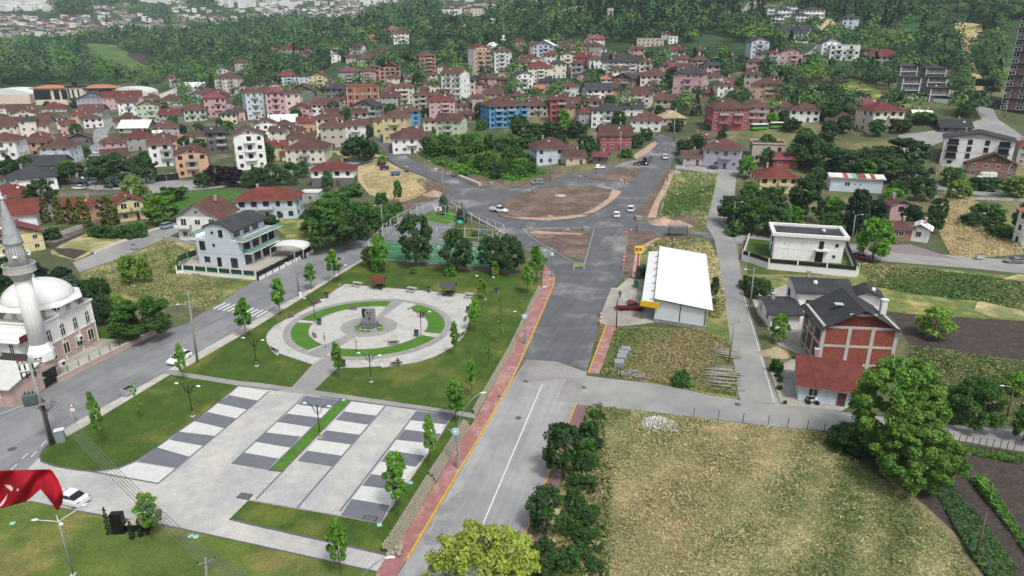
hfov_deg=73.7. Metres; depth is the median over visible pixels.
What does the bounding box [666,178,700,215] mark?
grass patch
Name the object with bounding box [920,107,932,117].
house
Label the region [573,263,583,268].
barrier
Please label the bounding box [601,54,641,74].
house
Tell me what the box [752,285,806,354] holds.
house yard
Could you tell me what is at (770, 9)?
house
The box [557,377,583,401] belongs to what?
asphalt patch
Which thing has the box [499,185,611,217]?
roundabout island
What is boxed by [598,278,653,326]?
shop forecourt
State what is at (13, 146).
house
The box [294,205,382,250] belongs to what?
overhead cables
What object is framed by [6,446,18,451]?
manhole cover
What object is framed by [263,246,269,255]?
window
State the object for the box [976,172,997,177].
camper van
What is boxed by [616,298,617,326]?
utility pole
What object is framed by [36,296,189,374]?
overhead cables
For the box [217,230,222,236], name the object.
window
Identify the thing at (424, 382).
lawn
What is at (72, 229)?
garden wall
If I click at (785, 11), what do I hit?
house
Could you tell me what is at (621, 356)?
paver pallet
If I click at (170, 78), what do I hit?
house
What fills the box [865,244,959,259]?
gravel forecourt
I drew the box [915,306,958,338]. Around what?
tree
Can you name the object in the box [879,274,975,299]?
weed bed
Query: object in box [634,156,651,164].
backhoe loader
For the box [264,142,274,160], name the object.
tree
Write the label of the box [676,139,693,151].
tree
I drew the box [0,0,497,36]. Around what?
distant town
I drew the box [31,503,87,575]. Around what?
three headed lamp
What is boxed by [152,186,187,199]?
shrub
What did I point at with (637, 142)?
tree
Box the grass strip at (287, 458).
[270,400,348,470]
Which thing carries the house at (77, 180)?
on the ground at (854, 138)
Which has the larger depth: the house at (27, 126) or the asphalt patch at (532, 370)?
the house at (27, 126)
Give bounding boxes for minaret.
[0,192,55,362]
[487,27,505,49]
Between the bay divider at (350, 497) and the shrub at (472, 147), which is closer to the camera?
the bay divider at (350, 497)
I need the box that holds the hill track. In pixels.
[953,22,982,90]
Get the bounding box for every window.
[8,344,15,353]
[10,313,17,319]
[33,90,45,99]
[40,310,46,317]
[44,90,51,98]
[46,329,52,341]
[53,90,59,98]
[59,323,65,335]
[61,90,67,98]
[62,340,70,354]
[65,303,70,310]
[71,316,78,328]
[75,334,83,347]
[84,310,90,322]
[86,327,94,340]
[120,203,126,208]
[133,202,139,207]
[180,218,186,224]
[194,219,200,224]
[199,241,205,249]
[204,256,210,261]
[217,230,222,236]
[230,258,238,267]
[234,231,239,237]
[243,241,250,249]
[245,254,251,264]
[251,202,256,206]
[252,237,258,247]
[254,250,260,259]
[261,233,267,242]
[263,201,268,206]
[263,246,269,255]
[268,230,274,239]
[270,243,275,252]
[807,388,818,396]
[819,241,824,248]
[898,231,904,236]
[915,231,921,236]
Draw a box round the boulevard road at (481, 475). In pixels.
[397,360,592,575]
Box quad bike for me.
[805,396,819,404]
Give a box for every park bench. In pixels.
[270,346,278,352]
[284,312,294,318]
[348,305,357,309]
[388,340,398,345]
[390,361,401,366]
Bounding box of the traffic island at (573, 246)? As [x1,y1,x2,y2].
[527,229,590,261]
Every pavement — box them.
[55,374,169,439]
[94,222,176,253]
[168,260,361,370]
[376,265,553,575]
[516,404,586,563]
[588,325,615,373]
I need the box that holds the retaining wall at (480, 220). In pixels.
[450,199,510,236]
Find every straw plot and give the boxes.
[358,161,426,201]
[974,274,1023,317]
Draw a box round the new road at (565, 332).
[373,135,742,380]
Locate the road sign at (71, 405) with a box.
[69,403,75,422]
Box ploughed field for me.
[886,311,1023,359]
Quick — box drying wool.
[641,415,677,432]
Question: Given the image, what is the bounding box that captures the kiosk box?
[636,266,645,275]
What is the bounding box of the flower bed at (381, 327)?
[354,323,384,333]
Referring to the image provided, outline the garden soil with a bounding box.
[901,446,1023,575]
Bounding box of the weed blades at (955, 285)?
[860,262,1023,310]
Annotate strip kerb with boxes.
[269,398,341,469]
[282,400,351,470]
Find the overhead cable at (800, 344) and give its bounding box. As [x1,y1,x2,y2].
[760,277,840,402]
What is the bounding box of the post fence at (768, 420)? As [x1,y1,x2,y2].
[694,408,825,430]
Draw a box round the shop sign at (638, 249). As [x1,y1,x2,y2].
[634,246,642,272]
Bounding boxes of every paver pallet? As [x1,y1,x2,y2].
[583,226,588,230]
[614,358,623,368]
[617,353,626,362]
[618,349,627,357]
[621,346,630,354]
[634,215,642,220]
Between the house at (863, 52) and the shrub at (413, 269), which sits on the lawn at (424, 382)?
the shrub at (413, 269)
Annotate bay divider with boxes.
[93,472,157,483]
[158,391,269,483]
[231,396,303,463]
[256,472,282,498]
[296,406,384,507]
[339,411,416,510]
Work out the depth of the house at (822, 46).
447.97 m
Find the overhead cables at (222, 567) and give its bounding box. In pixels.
[200,554,249,575]
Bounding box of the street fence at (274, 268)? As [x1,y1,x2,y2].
[256,246,314,280]
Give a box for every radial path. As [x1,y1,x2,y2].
[310,335,354,357]
[377,299,402,316]
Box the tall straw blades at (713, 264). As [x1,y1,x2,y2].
[646,237,726,317]
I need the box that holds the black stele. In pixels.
[108,511,152,534]
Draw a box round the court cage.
[368,203,503,266]
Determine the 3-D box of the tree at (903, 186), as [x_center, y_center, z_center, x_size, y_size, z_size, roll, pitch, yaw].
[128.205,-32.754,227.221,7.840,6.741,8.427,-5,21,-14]
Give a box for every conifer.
[0,257,7,284]
[4,155,17,171]
[34,262,48,276]
[38,196,51,222]
[50,266,71,279]
[51,196,65,223]
[62,274,81,288]
[65,198,76,224]
[74,197,91,227]
[97,195,120,226]
[101,507,111,534]
[127,521,134,539]
[136,520,143,537]
[438,194,448,214]
[455,207,468,222]
[843,188,873,234]
[870,199,889,218]
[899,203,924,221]
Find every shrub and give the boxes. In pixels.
[17,155,32,166]
[42,227,62,239]
[69,97,76,107]
[85,226,101,237]
[93,225,110,238]
[103,176,120,187]
[107,225,125,238]
[119,224,138,239]
[129,221,148,237]
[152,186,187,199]
[166,114,180,123]
[264,215,279,223]
[320,189,354,204]
[338,183,362,195]
[343,107,349,116]
[352,201,377,214]
[371,255,380,272]
[373,207,398,225]
[374,192,388,203]
[380,204,399,214]
[393,201,403,211]
[410,266,417,273]
[421,108,428,117]
[444,266,456,276]
[447,142,465,156]
[460,134,474,149]
[464,141,483,154]
[476,119,486,129]
[481,153,496,171]
[491,142,509,151]
[500,149,515,160]
[501,134,518,148]
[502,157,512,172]
[512,146,523,155]
[512,165,527,176]
[518,153,532,161]
[558,514,579,539]
[561,548,584,575]
[563,487,588,507]
[565,472,584,489]
[565,494,587,519]
[565,541,591,562]
[572,436,596,456]
[577,419,598,444]
[586,456,600,467]
[587,408,606,420]
[590,504,600,517]
[592,526,600,537]
[592,544,604,556]
[596,524,605,531]
[618,147,632,157]
[670,369,692,386]
[701,49,710,58]
[712,298,716,305]
[720,71,727,76]
[724,221,747,236]
[738,275,757,289]
[744,278,768,297]
[756,277,773,293]
[769,358,783,371]
[777,109,789,121]
[777,376,782,382]
[806,52,817,63]
[824,430,847,446]
[849,436,878,457]
[889,88,905,101]
[968,177,998,190]
[987,223,1014,238]
[990,177,1006,187]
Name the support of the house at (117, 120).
on the ground at (854, 138)
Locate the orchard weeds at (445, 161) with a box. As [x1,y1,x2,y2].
[417,129,546,179]
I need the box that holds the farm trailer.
[390,171,400,175]
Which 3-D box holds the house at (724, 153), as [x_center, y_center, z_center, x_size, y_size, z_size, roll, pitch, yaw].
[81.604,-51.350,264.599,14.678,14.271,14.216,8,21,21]
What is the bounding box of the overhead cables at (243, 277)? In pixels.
[189,252,294,293]
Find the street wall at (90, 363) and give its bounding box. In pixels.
[55,329,161,382]
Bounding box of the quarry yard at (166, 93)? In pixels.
[159,87,178,97]
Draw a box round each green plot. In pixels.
[175,189,242,209]
[271,216,312,240]
[332,150,386,160]
[658,171,717,224]
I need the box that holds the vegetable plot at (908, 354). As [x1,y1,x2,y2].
[906,346,1023,428]
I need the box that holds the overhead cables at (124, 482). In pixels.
[37,392,210,560]
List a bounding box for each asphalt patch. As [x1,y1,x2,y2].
[159,319,233,352]
[422,520,455,544]
[436,491,469,515]
[513,360,582,382]
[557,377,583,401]
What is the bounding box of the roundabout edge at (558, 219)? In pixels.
[498,193,620,219]
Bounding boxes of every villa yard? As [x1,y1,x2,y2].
[179,240,301,276]
[747,238,851,273]
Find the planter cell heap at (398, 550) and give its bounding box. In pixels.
[386,544,402,556]
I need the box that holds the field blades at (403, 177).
[358,162,424,200]
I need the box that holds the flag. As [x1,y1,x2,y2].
[0,469,62,509]
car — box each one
[62,487,90,508]
[71,185,84,189]
[159,222,176,228]
[166,349,192,364]
[287,251,306,258]
[530,179,542,184]
[594,164,605,168]
[613,211,619,217]
[627,205,634,211]
[707,165,717,168]
[722,219,729,226]
[853,252,871,260]
[928,167,937,171]
[1002,256,1023,263]
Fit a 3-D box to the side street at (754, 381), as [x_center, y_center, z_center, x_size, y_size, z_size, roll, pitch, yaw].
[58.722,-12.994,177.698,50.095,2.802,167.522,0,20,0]
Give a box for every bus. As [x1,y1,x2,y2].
[750,123,768,129]
[769,122,783,128]
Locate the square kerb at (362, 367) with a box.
[265,284,474,367]
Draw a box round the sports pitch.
[377,241,491,266]
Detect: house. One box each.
[0,5,5,11]
[0,103,7,114]
[0,115,58,136]
[0,130,29,160]
[0,175,5,184]
[0,180,34,198]
[0,195,53,225]
[0,219,45,254]
[5,103,33,115]
[6,164,58,190]
[10,106,37,115]
[17,114,38,136]
[23,152,73,168]
[26,106,37,114]
[26,132,52,154]
[30,129,51,137]
[36,3,50,8]
[37,110,62,128]
[37,137,83,161]
[39,101,69,112]
[53,131,70,139]
[57,118,75,134]
[58,194,105,220]
[67,130,93,145]
[69,108,88,123]
[71,174,88,186]
[75,90,102,105]
[76,103,110,119]
[78,112,103,127]
[98,133,127,148]
[99,145,129,160]
[100,90,142,109]
[110,189,145,221]
[112,112,141,128]
[115,95,138,115]
[116,118,156,132]
[122,83,138,86]
[124,128,152,150]
[134,98,160,122]
[142,92,159,100]
[146,135,174,166]
[150,131,177,149]
[151,119,182,134]
[152,128,163,135]
[156,107,184,122]
[159,93,183,105]
[166,73,179,87]
[172,142,209,177]
[172,193,239,239]
[175,132,186,146]
[182,103,207,121]
[184,81,204,93]
[186,90,203,101]
[187,128,205,143]
[200,87,211,92]
[202,88,229,97]
[202,91,226,117]
[203,124,228,152]
[214,66,234,75]
[214,72,243,95]
[219,108,238,124]
[226,99,233,108]
[230,105,245,120]
[230,123,266,169]
[232,184,303,218]
[233,58,249,71]
[240,80,251,89]
[240,86,265,119]
[253,76,267,87]
[253,115,277,137]
[255,126,266,141]
[259,85,270,91]
[264,86,286,114]
[267,113,297,124]
[267,123,290,140]
[267,137,287,160]
[268,81,282,87]
[276,70,297,84]
[277,118,293,125]
[279,45,298,56]
[279,151,285,160]
[282,135,332,162]
[283,87,302,113]
[286,82,316,104]
[286,128,314,144]
[288,101,313,116]
[289,122,306,132]
[295,114,315,131]
[298,72,309,83]
[299,49,308,56]
[302,189,322,202]
[304,44,318,51]
[308,70,328,86]
[309,159,358,185]
[310,96,342,115]
[314,109,343,136]
[318,117,345,147]
[321,106,339,112]
[324,81,344,96]
[326,78,337,86]
[330,52,341,62]
[337,66,359,83]
[341,95,345,105]
[343,115,371,139]
[344,83,378,107]
[345,53,356,63]
[348,43,365,54]
[348,108,368,119]
[350,97,383,121]
[357,53,375,66]
[360,52,374,56]
[360,66,376,82]
[366,34,380,41]
[370,63,381,78]
[370,114,382,134]
[375,47,390,55]
[379,61,401,83]
[379,90,398,106]
[380,107,412,142]
[381,80,395,90]
[382,84,407,104]
[383,26,393,37]
[386,73,400,84]
[390,125,432,153]
[393,29,408,43]
[394,80,415,104]
[399,103,420,125]
[400,73,411,81]
[411,88,434,108]
[415,50,435,73]
[418,84,429,90]
[420,114,435,130]
[421,77,438,92]
[426,91,455,118]
[427,71,437,79]
[433,87,452,97]
[434,111,468,136]
[436,62,444,73]
[439,66,470,99]
[455,99,472,110]
[458,107,473,118]
[467,42,490,74]
[469,74,476,94]
[471,92,484,111]
[476,80,488,92]
[478,72,498,84]
[479,95,528,128]
[484,87,505,98]
[488,82,500,87]
[490,50,493,67]
[494,46,511,72]
[497,67,511,77]
[497,74,507,83]
[509,90,525,100]
[511,37,525,51]
[511,69,532,92]
[514,57,532,70]
[523,96,548,116]
[524,53,538,61]
[526,60,554,82]
[527,135,574,165]
[528,41,535,54]
[532,83,546,92]
[533,39,557,59]
[536,75,562,89]
[540,52,546,62]
[545,50,558,64]
[548,92,566,121]
[550,58,566,77]
[553,37,564,47]
[558,39,574,49]
[559,50,576,67]
[560,80,579,95]
[561,146,587,165]
[564,44,577,52]
[565,95,584,107]
[565,101,576,117]
[571,58,583,77]
[573,51,591,65]
[575,68,593,80]
[575,105,591,123]
[579,41,589,51]
[581,81,613,98]
[583,94,603,109]
[584,34,604,44]
[586,40,601,56]
[587,54,601,68]
[590,101,622,127]
[591,149,609,163]
[595,123,633,151]
[600,74,611,82]
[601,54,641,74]
[602,44,606,51]
[602,91,622,105]
[605,50,619,54]
[611,64,628,75]
[611,71,639,87]
[618,100,644,115]
[621,85,654,107]
[627,45,643,54]
[629,110,662,131]
[632,44,646,56]
[636,38,663,46]
[638,57,653,71]
[639,67,665,85]
[642,28,660,37]
[644,80,660,87]
[645,84,659,101]
[654,92,677,111]
[657,108,688,125]
[658,60,668,71]
[661,31,670,39]
[666,45,685,59]
[667,36,677,43]
[667,61,696,71]
[672,53,688,61]
[672,65,707,97]
[675,62,692,70]
[677,147,704,165]
[689,54,708,67]
[690,130,712,145]
[696,46,711,55]
[702,60,721,74]
[702,85,714,96]
[702,136,744,170]
[704,96,751,131]
[706,71,723,85]
[712,79,734,96]
[722,52,736,61]
[723,78,744,90]
[743,66,765,74]
[744,68,762,89]
[745,35,770,58]
[745,56,761,67]
[745,98,771,120]
[746,99,768,124]
[748,139,785,161]
[749,163,799,193]
[750,76,783,98]
[755,48,769,60]
[755,292,803,328]
[763,77,784,98]
[765,6,775,14]
[768,14,784,23]
[768,98,793,114]
[769,48,780,63]
[769,151,799,168]
[774,7,791,16]
[778,25,812,42]
[779,3,800,12]
[779,45,804,65]
[786,270,855,317]
[788,100,821,121]
[791,347,862,406]
[793,13,809,20]
[798,148,809,163]
[799,7,824,18]
[800,287,904,369]
[816,37,841,55]
[823,111,855,124]
[828,45,860,60]
[838,13,859,31]
[846,96,876,116]
[854,100,907,134]
[860,48,875,56]
[864,48,900,66]
[883,193,912,220]
[888,216,916,240]
[895,63,918,75]
[896,74,921,95]
[909,107,920,117]
[911,217,933,242]
[919,65,947,76]
[920,74,947,91]
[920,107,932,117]
[924,85,951,101]
[933,117,974,132]
[965,152,1019,179]
[1011,207,1023,247]
[1012,136,1023,164]
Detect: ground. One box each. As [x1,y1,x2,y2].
[0,0,1023,574]
[1,84,511,241]
[418,133,547,181]
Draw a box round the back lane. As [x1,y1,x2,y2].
[675,165,750,176]
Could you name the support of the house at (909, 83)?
on the ground at (854, 138)
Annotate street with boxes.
[0,198,439,469]
[73,226,177,272]
[83,117,112,189]
[95,157,381,192]
[706,174,779,403]
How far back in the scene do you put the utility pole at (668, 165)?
246.77 m
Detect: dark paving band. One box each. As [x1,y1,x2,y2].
[137,447,188,467]
[170,432,213,445]
[195,412,235,427]
[219,395,255,408]
[233,453,278,469]
[256,432,299,447]
[278,414,319,426]
[298,396,338,408]
[298,451,340,465]
[317,430,358,443]
[336,412,375,424]
[341,499,389,522]
[362,474,403,488]
[381,451,423,466]
[397,429,439,443]
[411,411,451,423]
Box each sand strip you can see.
[504,215,584,220]
[528,231,580,234]
[582,189,621,213]
[632,238,660,278]
[647,174,672,217]
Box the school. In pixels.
[0,77,158,104]
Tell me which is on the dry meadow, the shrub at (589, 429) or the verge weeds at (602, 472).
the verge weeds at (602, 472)
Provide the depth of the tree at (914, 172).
238.80 m
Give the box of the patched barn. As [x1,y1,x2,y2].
[826,172,886,193]
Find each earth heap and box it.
[422,190,441,196]
[648,216,672,225]
[665,220,692,227]
[671,170,681,173]
[671,214,705,222]
[757,346,789,358]
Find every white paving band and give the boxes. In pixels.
[105,462,173,482]
[158,440,201,455]
[179,421,223,435]
[208,403,246,417]
[230,387,264,399]
[245,442,289,457]
[267,422,310,436]
[287,404,328,417]
[307,440,350,455]
[327,420,366,434]
[345,402,382,414]
[352,486,392,504]
[372,462,414,478]
[390,440,428,455]
[405,420,445,433]
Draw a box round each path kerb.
[239,385,278,390]
[319,396,451,414]
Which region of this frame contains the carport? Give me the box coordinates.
[270,240,312,258]
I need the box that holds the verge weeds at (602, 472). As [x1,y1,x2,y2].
[547,402,614,575]
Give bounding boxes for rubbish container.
[120,385,134,396]
[129,244,137,249]
[634,280,638,287]
[635,272,639,278]
[975,254,984,259]
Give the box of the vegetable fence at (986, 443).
[953,434,1016,452]
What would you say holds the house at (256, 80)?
on the ground at (854, 138)
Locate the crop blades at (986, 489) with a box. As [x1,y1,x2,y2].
[971,473,1023,549]
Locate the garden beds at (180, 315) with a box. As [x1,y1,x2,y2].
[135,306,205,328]
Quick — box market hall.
[640,246,712,329]
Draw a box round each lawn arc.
[291,322,321,349]
[301,301,390,320]
[334,335,434,356]
[408,305,444,332]
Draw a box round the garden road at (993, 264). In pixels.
[733,234,1023,273]
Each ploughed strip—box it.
[47,232,84,249]
[52,248,87,258]
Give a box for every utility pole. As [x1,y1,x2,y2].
[175,290,198,362]
[196,556,215,575]
[285,249,298,296]
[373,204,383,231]
[440,169,444,194]
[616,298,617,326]
[619,132,622,161]
[667,148,670,180]
[673,117,674,140]
[728,321,738,361]
[744,266,756,304]
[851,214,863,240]
[975,512,986,559]
[1000,385,1014,416]
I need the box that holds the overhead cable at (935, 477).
[894,442,986,511]
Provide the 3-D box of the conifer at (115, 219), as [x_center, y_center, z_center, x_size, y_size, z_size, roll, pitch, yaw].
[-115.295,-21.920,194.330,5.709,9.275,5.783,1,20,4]
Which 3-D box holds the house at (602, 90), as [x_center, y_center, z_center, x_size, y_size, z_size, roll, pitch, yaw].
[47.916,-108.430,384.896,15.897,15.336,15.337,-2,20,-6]
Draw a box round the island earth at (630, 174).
[588,167,641,180]
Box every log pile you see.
[698,364,744,377]
[700,376,744,390]
[709,347,741,357]
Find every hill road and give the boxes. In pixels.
[737,0,761,14]
[807,38,821,54]
[895,98,1023,197]
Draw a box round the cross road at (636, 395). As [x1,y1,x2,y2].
[576,376,1023,451]
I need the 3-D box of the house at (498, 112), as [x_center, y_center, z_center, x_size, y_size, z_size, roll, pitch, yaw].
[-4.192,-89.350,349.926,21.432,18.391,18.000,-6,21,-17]
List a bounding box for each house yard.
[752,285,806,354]
[770,353,847,410]
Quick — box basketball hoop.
[435,206,441,213]
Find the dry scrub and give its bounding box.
[937,193,1022,257]
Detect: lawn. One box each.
[0,501,376,575]
[41,375,236,470]
[97,325,149,339]
[181,260,541,412]
[231,415,473,552]
[427,210,457,224]
[446,221,483,241]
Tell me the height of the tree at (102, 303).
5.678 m
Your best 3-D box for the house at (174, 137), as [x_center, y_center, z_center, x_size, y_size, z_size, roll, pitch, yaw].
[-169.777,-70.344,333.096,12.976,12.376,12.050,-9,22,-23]
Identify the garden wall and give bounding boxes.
[46,224,83,235]
[163,236,196,246]
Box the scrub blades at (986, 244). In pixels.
[934,191,1023,256]
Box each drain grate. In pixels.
[236,492,252,499]
[361,515,377,521]
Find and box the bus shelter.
[668,224,688,235]
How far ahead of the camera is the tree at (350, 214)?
169.38 m
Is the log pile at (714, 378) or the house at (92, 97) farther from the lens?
the house at (92, 97)
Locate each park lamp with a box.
[174,382,199,417]
[242,337,263,366]
[302,402,330,438]
[303,298,322,323]
[357,352,381,382]
[409,309,430,335]
[475,275,494,299]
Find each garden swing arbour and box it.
[369,275,387,288]
[439,282,456,295]
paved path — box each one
[164,370,475,418]
[292,359,336,389]
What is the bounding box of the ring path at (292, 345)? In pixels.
[283,299,451,359]
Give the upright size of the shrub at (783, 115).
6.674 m
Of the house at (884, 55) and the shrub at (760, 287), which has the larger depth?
the house at (884, 55)
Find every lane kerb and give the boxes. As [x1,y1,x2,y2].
[724,299,730,340]
[730,341,740,400]
[736,244,780,403]
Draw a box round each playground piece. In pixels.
[455,220,463,231]
[471,227,485,236]
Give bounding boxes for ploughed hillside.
[125,53,173,67]
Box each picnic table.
[351,281,362,286]
[406,286,417,291]
[464,292,475,297]
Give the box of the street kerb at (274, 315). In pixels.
[182,260,362,369]
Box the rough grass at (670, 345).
[600,239,738,398]
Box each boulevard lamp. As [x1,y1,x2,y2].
[362,555,392,575]
[438,392,485,469]
[513,286,546,343]
[548,229,568,276]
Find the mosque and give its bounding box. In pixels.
[0,274,99,406]
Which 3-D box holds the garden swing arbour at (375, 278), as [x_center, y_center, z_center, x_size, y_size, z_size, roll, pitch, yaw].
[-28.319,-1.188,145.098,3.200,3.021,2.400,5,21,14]
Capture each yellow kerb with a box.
[406,277,554,559]
[516,404,576,556]
[588,324,606,371]
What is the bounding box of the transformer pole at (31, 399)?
[16,357,65,445]
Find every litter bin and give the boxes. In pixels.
[316,318,322,325]
[324,292,328,298]
[341,359,346,367]
[414,329,418,336]
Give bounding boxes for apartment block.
[939,128,1018,169]
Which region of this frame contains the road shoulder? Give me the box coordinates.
[632,169,672,218]
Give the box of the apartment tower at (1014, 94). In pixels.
[967,15,1023,114]
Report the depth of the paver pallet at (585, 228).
189.32 m
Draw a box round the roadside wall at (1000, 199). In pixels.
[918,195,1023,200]
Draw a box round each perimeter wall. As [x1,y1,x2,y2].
[741,250,859,276]
[743,233,749,250]
[845,241,856,265]
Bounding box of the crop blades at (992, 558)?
[936,470,1018,575]
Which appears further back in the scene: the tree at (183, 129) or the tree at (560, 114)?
the tree at (183, 129)
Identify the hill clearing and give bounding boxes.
[816,19,836,30]
[817,81,900,102]
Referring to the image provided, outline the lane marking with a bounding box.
[477,389,539,537]
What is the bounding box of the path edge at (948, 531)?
[886,482,983,575]
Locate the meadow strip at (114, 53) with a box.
[85,43,151,71]
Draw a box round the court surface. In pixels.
[385,221,479,245]
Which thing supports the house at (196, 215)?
on the ground at (854, 138)
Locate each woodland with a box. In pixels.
[0,0,670,73]
[0,0,1023,117]
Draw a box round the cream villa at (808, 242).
[769,222,849,263]
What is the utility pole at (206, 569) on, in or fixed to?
on the ground at (854, 138)
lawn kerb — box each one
[29,501,376,571]
[39,385,238,471]
[229,518,385,554]
[248,414,452,523]
[290,322,306,349]
[316,306,386,320]
[341,337,435,356]
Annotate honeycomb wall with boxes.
[382,419,469,551]
[473,285,541,414]
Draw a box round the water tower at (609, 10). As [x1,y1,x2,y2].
[607,8,613,15]
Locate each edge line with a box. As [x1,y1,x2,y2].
[428,481,456,533]
[457,402,500,480]
[742,289,766,374]
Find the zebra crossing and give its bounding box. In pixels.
[213,303,266,316]
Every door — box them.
[217,257,221,266]
[814,252,823,261]
[836,393,846,406]
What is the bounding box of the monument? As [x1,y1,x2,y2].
[359,307,379,328]
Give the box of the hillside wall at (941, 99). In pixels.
[908,93,950,103]
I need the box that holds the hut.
[852,282,883,307]
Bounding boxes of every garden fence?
[155,173,178,181]
[175,265,256,279]
[176,250,196,265]
[278,206,303,219]
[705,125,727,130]
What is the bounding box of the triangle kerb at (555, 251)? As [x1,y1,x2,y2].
[522,227,593,263]
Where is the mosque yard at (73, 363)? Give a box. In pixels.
[43,338,128,389]
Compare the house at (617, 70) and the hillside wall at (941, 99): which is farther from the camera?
the house at (617, 70)
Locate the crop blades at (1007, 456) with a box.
[963,446,1023,462]
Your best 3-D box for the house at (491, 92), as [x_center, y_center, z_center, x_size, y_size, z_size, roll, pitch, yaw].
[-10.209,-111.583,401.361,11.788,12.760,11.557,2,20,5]
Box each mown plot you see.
[50,232,124,259]
[80,240,253,308]
[81,241,194,279]
[855,262,1023,320]
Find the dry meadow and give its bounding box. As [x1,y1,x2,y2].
[541,408,972,575]
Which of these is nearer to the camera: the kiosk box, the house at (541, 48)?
the kiosk box
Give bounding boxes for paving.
[27,386,435,570]
[266,284,471,367]
[340,316,396,336]
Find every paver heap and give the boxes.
[620,371,631,376]
[626,368,637,373]
[631,372,641,378]
[639,374,650,379]
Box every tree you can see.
[0,158,24,175]
[0,261,13,292]
[20,178,58,200]
[52,161,88,181]
[57,160,74,168]
[68,123,83,131]
[70,128,83,134]
[74,279,94,296]
[82,147,92,156]
[83,276,111,297]
[84,156,107,176]
[85,391,103,448]
[86,152,134,180]
[91,296,114,323]
[93,306,110,324]
[106,311,139,333]
[108,294,124,308]
[108,295,172,340]
[116,253,139,283]
[119,174,149,199]
[129,155,157,183]
[129,380,141,417]
[131,492,161,538]
[136,254,152,282]
[137,151,149,162]
[140,80,148,85]
[140,194,180,222]
[164,249,174,273]
[173,342,185,378]
[179,125,186,133]
[179,135,189,145]
[192,123,204,130]
[192,138,206,147]
[193,172,210,186]
[203,165,224,184]
[214,166,231,183]
[215,118,222,125]
[221,120,234,133]
[223,167,243,185]
[233,297,251,337]
[240,171,258,187]
[248,166,265,183]
[261,162,284,185]
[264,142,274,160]
[269,278,285,316]
[281,161,299,184]
[289,109,302,116]
[297,160,308,175]
[299,208,323,234]
[303,197,355,249]
[303,262,315,289]
[320,86,325,92]
[321,169,333,189]
[324,249,341,282]
[324,516,347,574]
[330,341,342,378]
[332,200,366,249]
[339,110,348,121]
[339,136,377,159]
[358,206,382,238]
[359,140,379,159]
[360,246,371,266]
[365,125,374,136]
[368,232,388,271]
[376,155,386,161]
[379,55,388,64]
[381,450,407,514]
[383,103,397,113]
[393,179,401,199]
[395,213,432,265]
[411,71,424,82]
[420,136,432,151]
[420,518,541,575]
[422,413,436,467]
[426,139,444,156]
[436,134,446,140]
[438,136,456,154]
[438,228,474,271]
[444,377,463,422]
[450,320,459,345]
[452,164,469,174]
[457,155,468,162]
[465,358,476,394]
[466,159,478,167]
[467,296,480,331]
[474,102,481,118]
[474,155,483,170]
[476,234,504,271]
[477,278,486,293]
[478,160,492,171]
[483,133,494,150]
[484,158,496,170]
[485,331,491,369]
[489,168,501,178]
[490,138,502,147]
[491,261,498,276]
[493,233,525,273]
[495,161,506,172]
[497,296,504,334]
[509,113,523,122]
[510,118,529,134]
[512,157,531,166]
[518,133,537,147]
[520,161,537,173]
[521,264,534,293]
[523,123,545,137]
[524,482,566,533]
[526,534,568,575]
[528,246,547,282]
[541,422,582,476]
[542,120,561,136]
[555,119,570,133]
[556,108,569,119]
[556,134,568,144]
[567,121,588,136]
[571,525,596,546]
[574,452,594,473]
[575,143,591,156]
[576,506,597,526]
[577,134,594,143]
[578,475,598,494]
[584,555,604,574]
[588,142,600,151]
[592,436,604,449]
[603,95,618,104]
[611,111,626,124]
[631,134,644,147]
[638,128,652,139]
[654,105,663,114]
[662,73,672,88]
[665,67,677,74]
[667,118,684,130]
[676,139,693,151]
[690,134,706,147]
[710,276,719,294]
[717,129,727,137]
[717,195,740,216]
[719,50,731,60]
[724,196,752,223]
[734,80,744,86]
[737,154,757,177]
[739,196,779,234]
[740,183,763,196]
[742,193,759,206]
[757,186,788,212]
[758,148,774,163]
[760,133,776,141]
[764,206,796,231]
[766,112,778,121]
[769,312,790,341]
[772,206,795,222]
[777,66,789,78]
[782,118,802,130]
[786,131,823,166]
[788,175,825,220]
[788,205,806,223]
[790,88,805,101]
[795,83,811,93]
[796,127,812,133]
[801,140,845,167]
[807,167,826,179]
[815,105,825,116]
[815,211,842,225]
[817,131,834,142]
[821,120,839,135]
[822,199,848,224]
[824,101,842,116]
[825,195,841,210]
[826,420,866,455]
[827,58,836,65]
[827,149,871,172]
[837,115,853,133]
[847,354,952,457]
[853,216,896,260]
[856,145,905,166]
[856,160,880,173]
[868,119,887,135]
[868,414,973,496]
[876,158,909,180]
[880,187,906,199]
[885,137,932,165]
[886,179,909,194]
[888,119,912,130]
[893,164,930,185]
[910,177,937,200]
[911,111,937,122]
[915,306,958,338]
[923,207,947,232]
[928,198,950,213]
[940,166,966,182]
[946,179,973,199]
[946,374,1007,431]
[958,212,983,226]
[968,201,1008,220]
[981,215,1009,231]
[997,175,1023,197]
[998,371,1023,394]
[1010,404,1023,441]
[1011,203,1023,225]
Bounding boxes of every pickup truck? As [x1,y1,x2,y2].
[489,205,507,212]
[616,299,644,310]
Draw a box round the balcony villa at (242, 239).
[189,210,281,267]

